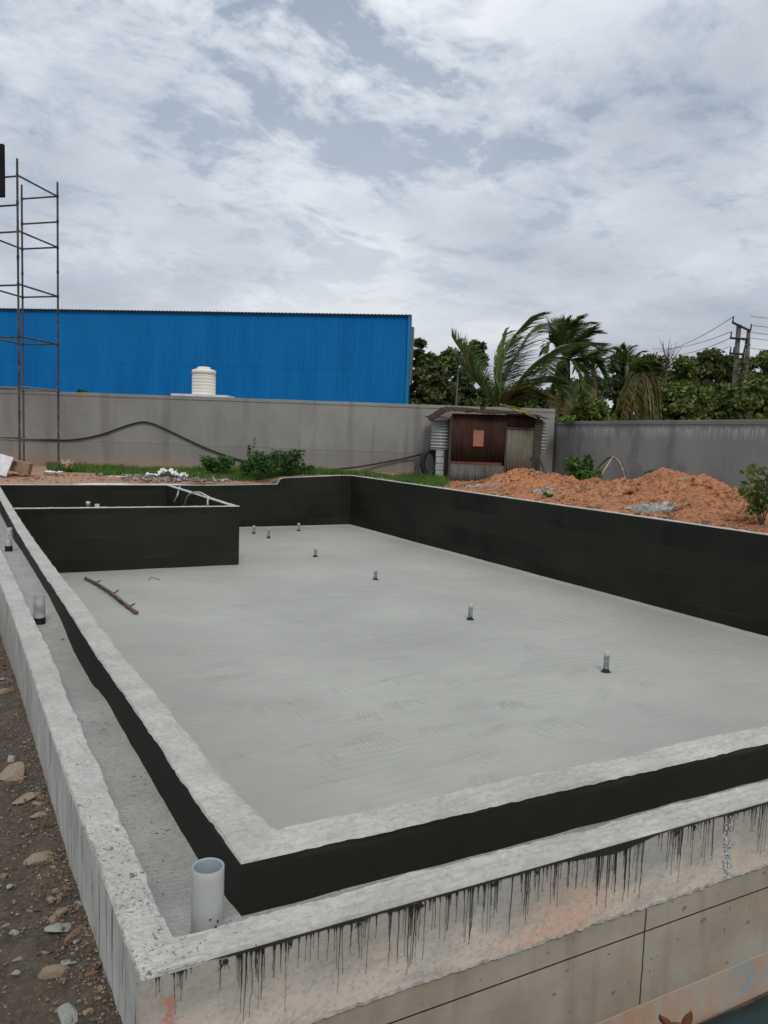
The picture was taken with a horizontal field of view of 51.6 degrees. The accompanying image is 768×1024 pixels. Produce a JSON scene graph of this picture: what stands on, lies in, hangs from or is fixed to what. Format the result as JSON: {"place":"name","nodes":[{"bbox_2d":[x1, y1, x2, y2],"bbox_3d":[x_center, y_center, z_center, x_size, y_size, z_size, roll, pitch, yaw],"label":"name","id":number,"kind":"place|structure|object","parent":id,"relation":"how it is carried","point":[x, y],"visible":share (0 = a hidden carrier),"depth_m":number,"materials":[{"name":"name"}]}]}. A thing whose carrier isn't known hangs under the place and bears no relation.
{"place":"outdoors","nodes":[
{"label":"outdoors","id":0,"kind":"place"},
{"bbox_2d":[0,158,59,473],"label":"scaffold tower","id":1,"kind":"structure","parent":0,"point":[18,336],"depth_m":23.60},
{"bbox_2d":[0,144,4,197],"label":"black screen","id":2,"kind":"object","parent":1,"relation":"attached to","point":[2,170],"visible":1,"depth_m":21.52,"materials":[{"name":"plastic"}]},
{"bbox_2d":[0,466,767,1023],"bbox_3d":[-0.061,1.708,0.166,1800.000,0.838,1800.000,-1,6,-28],"label":"ground","id":3,"kind":"structure","parent":0,"point":[20,990],"depth_m":2.78,"materials":[{"name":"soil"}]},
{"bbox_2d":[0,873,8,878],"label":"stone","id":4,"kind":"object","parent":3,"relation":"on","point":[3,875],"visible":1,"depth_m":2.88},
{"bbox_2d":[0,454,13,476],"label":"board","id":5,"kind":"object","parent":3,"relation":"on","point":[6,461],"visible":1,"depth_m":21.27,"materials":[{"name":"white wood"}]},
{"bbox_2d":[0,688,14,694],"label":"stone","id":6,"kind":"object","parent":3,"relation":"on","point":[5,690],"visible":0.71,"depth_m":5.26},
{"bbox_2d":[7,755,14,762],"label":"stone","id":7,"kind":"object","parent":3,"relation":"on","point":[10,758],"visible":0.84,"depth_m":4.02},
{"bbox_2d":[0,761,23,780],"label":"stone","id":8,"kind":"object","parent":3,"relation":"on","point":[13,771],"visible":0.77,"depth_m":3.80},
{"bbox_2d":[10,929,19,935],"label":"stone","id":9,"kind":"object","parent":3,"relation":"on","point":[13,931],"visible":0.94,"depth_m":2.53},
{"bbox_2d":[11,970,20,975],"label":"stone","id":10,"kind":"object","parent":3,"relation":"on","point":[16,973],"visible":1,"depth_m":2.32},
{"bbox_2d":[9,459,32,474],"bbox_3d":[-9.979,-1.232,21.712,0.627,0.402,0.521,1,6,-11],"label":"cardboard box","id":11,"kind":"object","parent":3,"relation":"on","point":[20,466],"visible":0.89,"depth_m":21.60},
{"bbox_2d":[11,792,38,803],"bbox_3d":[-1.600,1.280,3.559,0.130,0.036,0.076,-10,10,-27],"label":"stone","id":12,"kind":"object","parent":3,"relation":"on","point":[28,796],"visible":0.95,"depth_m":3.54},
{"bbox_2d":[23,850,53,865],"bbox_3d":[-1.301,1.310,3.018,0.134,0.037,0.098,8,4,-33],"label":"stone","id":13,"kind":"object","parent":3,"relation":"on","point":[34,859],"visible":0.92,"depth_m":2.99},
{"bbox_2d":[30,811,46,818],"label":"stone","id":14,"kind":"object","parent":3,"relation":"on","point":[39,814],"visible":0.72,"depth_m":3.36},
{"bbox_2d":[37,964,69,979],"bbox_3d":[-0.963,1.348,2.325,0.093,0.040,0.032,9,-7,-27],"label":"stone","id":15,"kind":"object","parent":3,"relation":"on","point":[50,971],"visible":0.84,"depth_m":2.31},
{"bbox_2d":[46,945,60,952],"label":"stone","id":16,"kind":"object","parent":3,"relation":"on","point":[50,949],"visible":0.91,"depth_m":2.44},
{"bbox_2d":[44,470,62,473],"bbox_3d":[-9.437,-1.134,22.637,0.484,0.118,0.308,2,6,0],"label":"white rag","id":17,"kind":"object","parent":3,"relation":"on","point":[49,471],"visible":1,"depth_m":22.56,"materials":[{"name":"fabric"}]},
{"bbox_2d":[51,888,61,893],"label":"stone","id":18,"kind":"object","parent":3,"relation":"on","point":[54,890],"visible":0.97,"depth_m":2.77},
{"bbox_2d":[44,923,70,931],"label":"stone","id":19,"kind":"object","parent":3,"relation":"on","point":[55,927],"visible":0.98,"depth_m":2.53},
{"bbox_2d":[48,907,67,922],"bbox_3d":[-1.077,1.331,2.622,0.045,0.015,0.079,2,16,39],"label":"stone","id":20,"kind":"object","parent":3,"relation":"on","point":[53,916],"visible":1,"depth_m":2.62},
{"bbox_2d":[0,633,122,1023],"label":"stone chips","id":21,"kind":"object","parent":3,"relation":"on","point":[77,948],"visible":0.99,"depth_m":2.65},
{"bbox_2d":[59,972,70,982],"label":"stone","id":22,"kind":"object","parent":3,"relation":"on","point":[67,974],"visible":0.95,"depth_m":2.29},
{"bbox_2d":[59,459,73,467],"bbox_3d":[-9.553,-1.466,23.902,0.359,0.330,0.318,2,6,0],"label":"paper scrap","id":23,"kind":"object","parent":3,"relation":"on","point":[67,463],"visible":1,"depth_m":23.86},
{"bbox_2d":[57,1003,77,1023],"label":"stone","id":24,"kind":"object","parent":3,"relation":"on","point":[67,1013],"visible":1,"depth_m":2.12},
{"bbox_2d":[61,959,76,965],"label":"stone","id":25,"kind":"object","parent":3,"relation":"on","point":[67,962],"visible":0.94,"depth_m":2.36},
{"bbox_2d":[67,974,78,980],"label":"stone","id":26,"kind":"object","parent":3,"relation":"on","point":[73,977],"visible":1,"depth_m":2.29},
{"bbox_2d":[64,926,86,945],"bbox_3d":[-0.967,1.339,2.506,0.041,0.037,0.092,8,11,16],"label":"stone","id":27,"kind":"object","parent":3,"relation":"on","point":[76,930],"visible":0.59,"depth_m":2.49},
{"bbox_2d":[82,1007,92,1015],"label":"stone","id":28,"kind":"object","parent":3,"relation":"on","point":[85,1011],"visible":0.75,"depth_m":2.14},
{"bbox_2d":[79,978,101,988],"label":"stone","id":29,"kind":"object","parent":3,"relation":"on","point":[86,982],"visible":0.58,"depth_m":2.26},
{"bbox_2d":[84,970,98,977],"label":"stone","id":30,"kind":"object","parent":3,"relation":"on","point":[90,974],"visible":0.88,"depth_m":2.30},
{"bbox_2d":[84,964,100,971],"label":"stone","id":31,"kind":"object","parent":3,"relation":"on","point":[87,968],"visible":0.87,"depth_m":2.32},
{"bbox_2d":[0,473,339,482],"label":"bank grit","id":32,"kind":"object","parent":3,"relation":"on","point":[36,478],"visible":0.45,"depth_m":22.06,"materials":[{"name":"stone"}]},
{"bbox_2d":[121,473,230,482],"bbox_3d":[-5.998,-0.985,23.296,3.396,0.231,1.394,-1,6,-28],"label":"bank rubble","id":33,"kind":"object","parent":3,"relation":"on","point":[140,477],"visible":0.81,"depth_m":22.86,"materials":[{"name":"concrete"}]},
{"bbox_2d":[157,468,177,474],"bbox_3d":[-6.313,-1.177,23.161,0.514,0.228,0.360,2,6,0],"label":"cement bag","id":34,"kind":"object","parent":33,"relation":"on","point":[165,471],"visible":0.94,"depth_m":23.14,"materials":[{"name":"plastic"}]},
{"bbox_2d":[174,472,187,477],"bbox_3d":[-5.892,-1.073,23.057,0.362,0.177,0.265,-2,7,-34],"label":"cement bag","id":35,"kind":"object","parent":33,"relation":"on","point":[181,475],"visible":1,"depth_m":22.99,"materials":[{"name":"plastic"}]},
{"bbox_2d":[171,393,234,397],"bbox_3d":[-6.631,-2.919,29.122,2.050,2.703,1.300,2,6,0],"label":"tank stand","id":36,"kind":"object","parent":3,"relation":"on","point":[196,395],"visible":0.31,"depth_m":28.35,"materials":[{"name":"white concrete"}]},
{"bbox_2d":[192,367,215,394],"bbox_3d":[-6.564,-4.774,28.942,0.863,1.023,0.863,-1,6,-28],"label":"water tank","id":37,"kind":"object","parent":36,"relation":"on","point":[203,380],"visible":0.97,"depth_m":28.59,"materials":[{"name":"beige plastic"}]},
{"bbox_2d":[0,308,413,403],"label":"industrial shed","id":38,"kind":"structure","parent":3,"relation":"on","point":[349,357],"depth_m":42.96,"materials":[{"name":"blue painted corrugated metal"}]},
{"bbox_2d":[199,454,235,473],"bbox_3d":[-5.117,-1.466,24.546,1.204,0.662,0.896,-1,6,-28],"label":"weed bush","id":39,"kind":"object","parent":3,"relation":"on","point":[212,464],"visible":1,"depth_m":24.53,"materials":[{"name":"green plant"}]},
{"bbox_2d":[43,460,445,481],"bbox_3d":[-4.522,-1.272,24.732,13.274,0.529,3.531,2,6,-1],"label":"grass strip","id":40,"kind":"object","parent":3,"relation":"on","point":[235,473],"depth_m":24.56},
{"bbox_2d":[239,459,255,475],"bbox_3d":[-4.119,-1.355,24.176,0.591,0.537,0.734,2,6,-4],"label":"weed bush","id":41,"kind":"object","parent":3,"relation":"on","point":[245,466],"visible":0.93,"depth_m":24.04,"materials":[{"name":"green plant"}]},
{"bbox_2d":[246,439,256,461],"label":"tall weed","id":42,"kind":"object","parent":3,"relation":"on","point":[249,452],"visible":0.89,"depth_m":25.18,"materials":[{"name":"green plant"}]},
{"bbox_2d":[251,448,286,477],"bbox_3d":[-3.555,-1.469,23.780,1.161,0.884,1.195,-1,6,-28],"label":"weed bush","id":43,"kind":"object","parent":3,"relation":"on","point":[264,464],"visible":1,"depth_m":23.56,"materials":[{"name":"green plant"}]},
{"bbox_2d":[0,390,554,484],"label":"compound wall","id":44,"kind":"structure","parent":3,"relation":"on","point":[329,434],"depth_m":26.59,"materials":[{"name":"concrete"}]},
{"bbox_2d":[5,421,241,460],"bbox_3d":[-8.587,-2.404,26.577,8.539,1.298,0.296,2,6,2],"label":"cable hose","id":45,"kind":"object","parent":44,"relation":"hanging from","point":[132,424],"visible":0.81,"depth_m":26.55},
{"bbox_2d":[281,453,421,469],"bbox_3d":[-0.946,-1.725,26.379,4.929,0.760,0.333,2,6,-3],"label":"cable hose","id":46,"kind":"object","parent":44,"relation":"attached to","point":[376,463],"visible":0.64,"depth_m":26.51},
{"bbox_2d":[267,448,305,475],"bbox_3d":[-2.937,-1.507,24.324,1.298,0.897,1.253,-1,6,-28],"label":"weed bush","id":47,"kind":"object","parent":3,"relation":"on","point":[294,457],"visible":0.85,"depth_m":24.03,"materials":[{"name":"green plant"}]},
{"bbox_2d":[298,462,314,474],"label":"weed bush","id":48,"kind":"object","parent":3,"relation":"on","point":[308,467],"visible":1,"depth_m":24.82,"materials":[{"name":"green plant"}]},
{"bbox_2d":[0,475,767,1023],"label":"swimming pool","id":49,"kind":"structure","parent":3,"relation":"in","point":[400,791],"depth_m":6.35,"materials":[{"name":"grey concrete"}]},
{"bbox_2d":[5,527,12,551],"bbox_3d":[-5.162,0.418,10.925,0.141,0.406,0.141,-1,6,-28],"label":"drain pipe","id":50,"kind":"object","parent":49,"relation":"on","point":[8,540],"visible":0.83,"depth_m":10.88,"materials":[{"name":"plastic"}]},
{"bbox_2d":[33,595,45,624],"bbox_3d":[-2.851,0.843,6.573,0.135,0.308,0.135,-1,6,-28],"label":"drain pipe","id":51,"kind":"object","parent":49,"relation":"on","point":[39,609],"visible":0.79,"depth_m":6.53,"materials":[{"name":"plastic"}]},
{"bbox_2d":[84,577,138,614],"bbox_3d":[-4.638,1.367,13.491,0.221,0.115,3.114,-2,7,-33],"label":"notched pole","id":52,"kind":"object","parent":49,"relation":"on","point":[124,603],"visible":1,"depth_m":13.21,"materials":[{"name":"brown wood"}]},
{"bbox_2d":[184,492,209,504],"bbox_3d":[-4.605,-0.295,19.494,0.117,0.430,1.810,-2,7,-34],"label":"white conduit","id":53,"kind":"object","parent":49,"relation":"attached to","point":[192,493],"visible":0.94,"depth_m":19.59,"materials":[{"name":"plastic"}]},
{"bbox_2d":[191,858,224,933],"bbox_3d":[-0.493,1.135,2.216,0.089,0.309,0.091,-1,6,-28],"label":"drain pipe","id":54,"kind":"object","parent":49,"relation":"on","point":[207,900],"visible":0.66,"depth_m":2.18,"materials":[{"name":"grey plastic"}]},
{"bbox_2d":[373,569,377,579],"bbox_3d":[-0.167,1.255,15.849,0.129,0.228,0.129,-1,6,-28],"label":"floor inlet","id":55,"kind":"object","parent":49,"relation":"on","point":[375,573],"visible":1,"depth_m":15.82,"materials":[{"name":"grey plastic"}]},
{"bbox_2d":[466,603,473,620],"bbox_3d":[1.381,1.598,12.674,0.129,0.270,0.129,-1,6,-28],"label":"floor inlet","id":56,"kind":"object","parent":49,"relation":"on","point":[470,611],"visible":1,"depth_m":12.64,"materials":[{"name":"grey plastic"}]},
{"bbox_2d":[601,651,610,672],"bbox_3d":[2.811,1.901,10.036,0.129,0.279,0.129,-1,6,-28],"label":"floor inlet","id":57,"kind":"object","parent":49,"relation":"on","point":[606,662],"visible":1,"depth_m":10.01,"materials":[{"name":"grey plastic"}]},
{"bbox_2d":[414,456,419,477],"bbox_3d":[0.967,-1.211,23.365,0.174,0.866,0.184,5,6,24],"label":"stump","id":58,"kind":"object","parent":3,"relation":"on","point":[417,467],"visible":0.78,"depth_m":23.30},
{"bbox_2d":[409,337,427,400],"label":"broadleaf tree","id":59,"kind":"object","parent":3,"relation":"on","point":[420,343],"visible":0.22,"depth_m":43.33,"materials":[{"name":"green plant"}]},
{"bbox_2d":[397,473,450,486],"bbox_3d":[1.116,-0.917,22.759,1.664,0.224,3.400,2,6,4],"label":"grass tuft","id":60,"kind":"object","parent":3,"relation":"on","point":[438,482],"visible":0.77,"depth_m":22.23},
{"bbox_2d":[420,448,436,475],"bbox_3d":[1.408,-1.544,24.693,0.611,0.885,0.170,0,6,-17],"label":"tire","id":61,"kind":"object","parent":3,"relation":"on","point":[425,453],"visible":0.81,"depth_m":24.60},
{"bbox_2d":[409,351,454,405],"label":"broadleaf tree","id":62,"kind":"object","parent":3,"relation":"on","point":[430,375],"visible":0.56,"depth_m":42.11,"materials":[{"name":"green plant"}]},
{"bbox_2d":[435,450,443,476],"bbox_3d":[1.708,-1.391,24.573,0.245,1.026,0.200,2,6,0],"label":"block stack","id":63,"kind":"object","parent":3,"relation":"on","point":[439,461],"visible":0.7,"depth_m":24.46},
{"bbox_2d":[433,346,477,406],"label":"broadleaf tree","id":64,"kind":"object","parent":3,"relation":"on","point":[466,381],"visible":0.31,"depth_m":44.16,"materials":[{"name":"green plant"}]},
{"bbox_2d":[454,368,461,405],"bbox_3d":[2.740,-3.381,30.107,0.302,4.107,0.221,2,6,-4],"label":"thin pole","id":65,"kind":"object","parent":3,"relation":"on","point":[458,370],"visible":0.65,"depth_m":30.01,"materials":[{"name":"concrete"}]},
{"bbox_2d":[459,339,489,406],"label":"broadleaf tree","id":66,"kind":"object","parent":3,"relation":"on","point":[478,395],"visible":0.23,"depth_m":46.10,"materials":[{"name":"green plant"}]},
{"bbox_2d":[465,483,504,487],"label":"concrete rubble","id":67,"kind":"object","parent":3,"relation":"on","point":[479,485],"visible":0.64,"depth_m":20.82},
{"bbox_2d":[425,406,547,480],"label":"tin shack","id":68,"kind":"structure","parent":3,"relation":"on","point":[486,443],"depth_m":24.18,"materials":[{"name":"metal"}]},
{"bbox_2d":[500,404,536,418],"bbox_3d":[4.115,-3.059,24.103,0.749,0.462,1.409,-1,6,-28],"label":"palm frond","id":69,"kind":"object","parent":68,"relation":"on","point":[520,410],"visible":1,"depth_m":23.94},
{"bbox_2d":[505,429,533,472],"bbox_3d":[4.118,-1.665,24.175,0.803,1.694,0.083,2,6,0],"label":"door","id":70,"kind":"structure","parent":68,"relation":"in","point":[519,452],"depth_m":24.17,"materials":[{"name":"metal"}]},
{"bbox_2d":[483,391,520,407],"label":"broadleaf tree","id":71,"kind":"object","parent":3,"relation":"on","point":[489,404],"visible":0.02,"depth_m":48.92,"materials":[{"name":"green plant"}]},
{"bbox_2d":[514,387,545,408],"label":"broadleaf tree","id":72,"kind":"object","parent":3,"relation":"on","point":[532,402],"visible":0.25,"depth_m":49.05,"materials":[{"name":"green plant"}]},
{"bbox_2d":[451,312,612,416],"bbox_3d":[5.235,-4.306,29.283,5.582,6.312,4.777,2,6,-3],"label":"coconut palm","id":73,"kind":"object","parent":3,"relation":"on","point":[495,394],"visible":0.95,"depth_m":29.10,"materials":[{"name":"plant"}]},
{"bbox_2d":[538,455,545,473],"bbox_3d":[4.775,-1.252,23.743,0.080,0.869,0.685,0,6,-22],"label":"leaning timber","id":74,"kind":"object","parent":3,"relation":"on","point":[541,464],"visible":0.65,"depth_m":23.81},
{"bbox_2d":[543,491,553,497],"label":"weed bush","id":75,"kind":"object","parent":3,"relation":"on","point":[546,494],"visible":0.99,"depth_m":17.57,"materials":[{"name":"green plant"}]},
{"bbox_2d":[537,376,579,420],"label":"broadleaf tree","id":76,"kind":"object","parent":3,"relation":"on","point":[557,394],"visible":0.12,"depth_m":48.49,"materials":[{"name":"green plant"}]},
{"bbox_2d":[365,467,767,532],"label":"earth heap","id":77,"kind":"object","parent":3,"relation":"on","point":[700,497],"visible":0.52,"depth_m":16.95,"materials":[{"name":"soil"}]},
{"bbox_2d":[533,486,572,494],"bbox_3d":[3.837,-0.466,18.188,0.918,0.224,0.939,-1,6,-28],"label":"concrete rubble","id":78,"kind":"object","parent":77,"relation":"on","point":[542,490],"visible":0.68,"depth_m":18.17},
{"bbox_2d":[368,468,767,532],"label":"earth clods","id":79,"kind":"object","parent":77,"relation":"on","point":[688,505],"visible":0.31,"depth_m":16.72,"materials":[{"name":"soil"}]},
{"bbox_2d":[379,470,764,530],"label":"heap stones","id":80,"kind":"object","parent":77,"relation":"on","point":[631,490],"visible":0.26,"depth_m":16.94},
{"bbox_2d":[613,456,626,478],"bbox_3d":[6.747,-1.182,22.637,0.119,0.797,0.734,0,6,-22],"label":"bent pipe","id":81,"kind":"object","parent":77,"relation":"on","point":[620,464],"visible":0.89,"depth_m":22.62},
{"bbox_2d":[529,313,613,416],"bbox_3d":[8.903,-5.583,37.321,4.767,7.542,3.765,-1,6,-28],"label":"coconut palm","id":82,"kind":"object","parent":3,"relation":"on","point":[568,331],"visible":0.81,"depth_m":36.58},
{"bbox_2d":[562,453,595,480],"bbox_3d":[5.260,-1.058,21.181,0.925,1.075,0.821,6,7,38],"label":"shrub","id":83,"kind":"object","parent":3,"relation":"on","point":[573,468],"visible":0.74,"depth_m":21.09,"materials":[{"name":"green plant"}]},
{"bbox_2d":[578,469,602,479],"bbox_3d":[5.436,-0.842,20.766,0.614,0.661,0.756,5,6,30],"label":"shrub","id":84,"kind":"object","parent":3,"relation":"on","point":[597,473],"visible":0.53,"depth_m":20.60,"materials":[{"name":"green plant"}]},
{"bbox_2d":[573,376,608,401],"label":"broadleaf tree","id":85,"kind":"object","parent":3,"relation":"on","point":[603,387],"visible":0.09,"depth_m":47.20,"materials":[{"name":"green plant"}]},
{"bbox_2d":[570,395,619,420],"bbox_3d":[10.663,-3.949,40.050,3.126,3.930,2.522,3,6,9],"label":"broadleaf tree","id":86,"kind":"object","parent":3,"relation":"on","point":[591,409],"visible":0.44,"depth_m":39.35,"materials":[{"name":"green plant"}]},
{"bbox_2d":[570,346,623,399],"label":"coconut palm","id":87,"kind":"object","parent":3,"relation":"on","point":[612,361],"visible":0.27,"depth_m":46.04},
{"bbox_2d":[603,352,634,420],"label":"broadleaf tree","id":88,"kind":"object","parent":3,"relation":"on","point":[616,385],"visible":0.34,"depth_m":50.92,"materials":[{"name":"green plant"}]},
{"bbox_2d":[611,342,648,420],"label":"coconut palm","id":89,"kind":"object","parent":3,"relation":"on","point":[625,352],"visible":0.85,"depth_m":49.88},
{"bbox_2d":[613,358,669,420],"bbox_3d":[11.648,-4.295,36.077,2.382,5.425,2.154,-3,7,-41],"label":"date palm","id":90,"kind":"object","parent":3,"relation":"on","point":[640,390],"visible":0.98,"depth_m":35.53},
{"bbox_2d":[626,501,678,512],"bbox_3d":[5.176,-0.067,15.392,0.970,0.283,1.023,-1,6,-28],"label":"concrete rubble","id":91,"kind":"object","parent":3,"relation":"on","point":[663,506],"visible":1,"depth_m":15.24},
{"bbox_2d":[636,352,673,417],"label":"broadleaf tree","id":92,"kind":"object","parent":3,"relation":"on","point":[660,376],"visible":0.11,"depth_m":54.64,"materials":[{"name":"green plant"}]},
{"bbox_2d":[552,420,767,498],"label":"compound wall","id":93,"kind":"structure","parent":3,"relation":"on","point":[725,451],"depth_m":20.60,"materials":[{"name":"concrete"}]},
{"bbox_2d":[556,415,575,422],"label":"creeper","id":94,"kind":"object","parent":93,"relation":"on","point":[568,418],"visible":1,"depth_m":25.48,"materials":[{"name":"green plant"}]},
{"bbox_2d":[644,381,685,420],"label":"broadleaf tree","id":95,"kind":"object","parent":3,"relation":"on","point":[671,392],"visible":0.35,"depth_m":41.14,"materials":[{"name":"green plant"}]},
{"bbox_2d":[659,340,681,381],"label":"bare tree","id":96,"kind":"object","parent":3,"relation":"on","point":[667,360],"visible":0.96,"depth_m":48.87,"materials":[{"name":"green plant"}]},
{"bbox_2d":[669,354,699,387],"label":"broadleaf tree","id":97,"kind":"object","parent":3,"relation":"on","point":[684,371],"visible":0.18,"depth_m":49.12,"materials":[{"name":"green plant"}]},
{"bbox_2d":[669,383,716,419],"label":"broadleaf tree","id":98,"kind":"object","parent":3,"relation":"on","point":[694,403],"visible":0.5,"depth_m":40.21,"materials":[{"name":"green plant"}]},
{"bbox_2d":[688,355,700,378],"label":"broadleaf tree","id":99,"kind":"object","parent":3,"relation":"on","point":[698,365],"visible":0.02,"depth_m":58.96,"materials":[{"name":"green plant"}]},
{"bbox_2d":[692,347,725,387],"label":"broadleaf tree","id":100,"kind":"object","parent":3,"relation":"on","point":[709,369],"visible":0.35,"depth_m":52.86,"materials":[{"name":"green plant"}]},
{"bbox_2d":[708,381,742,419],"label":"broadleaf tree","id":101,"kind":"object","parent":3,"relation":"on","point":[726,392],"visible":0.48,"depth_m":41.25,"materials":[{"name":"green plant"}]},
{"bbox_2d":[714,354,740,393],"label":"broadleaf tree","id":102,"kind":"object","parent":3,"relation":"on","point":[725,371],"visible":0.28,"depth_m":51.24,"materials":[{"name":"green plant"}]},
{"bbox_2d":[701,995,767,1023],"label":"plastic sheet","id":103,"kind":"object","parent":3,"relation":"on","point":[755,1012],"visible":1,"depth_m":2.93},
{"bbox_2d":[729,316,753,419],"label":"power pole","id":104,"kind":"object","parent":3,"relation":"on","point":[745,354],"visible":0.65,"depth_m":44.91,"materials":[{"name":"concrete"}]},
{"bbox_2d":[661,317,732,351],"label":"wire","id":105,"kind":"object","parent":104,"relation":"attached to","point":[702,335],"visible":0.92,"depth_m":49.64,"materials":[{"name":"metal"}]},
{"bbox_2d":[727,376,767,419],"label":"broadleaf tree","id":106,"kind":"object","parent":3,"relation":"on","point":[756,389],"visible":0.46,"depth_m":39.30,"materials":[{"name":"green plant"}]},
{"bbox_2d":[736,356,761,418],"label":"broadleaf tree","id":107,"kind":"object","parent":3,"relation":"on","point":[753,366],"visible":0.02,"depth_m":57.05,"materials":[{"name":"green plant"}]},
{"bbox_2d":[734,463,767,524],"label":"shrub","id":108,"kind":"object","parent":3,"relation":"on","point":[758,506],"visible":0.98,"depth_m":13.14,"materials":[{"name":"green plant"}]},
{"bbox_2d":[746,349,767,419],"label":"broadleaf tree","id":109,"kind":"object","parent":3,"relation":"on","point":[761,360],"visible":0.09,"depth_m":49.27,"materials":[{"name":"green plant"}]},
{"bbox_2d":[0,0,767,484],"label":"sky","id":110,"kind":"structure","parent":0,"point":[478,169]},
{"bbox_2d":[659,1010,692,1023],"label":"dog","id":111,"kind":"object","parent":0,"point":[687,1018],"visible":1,"depth_m":2.33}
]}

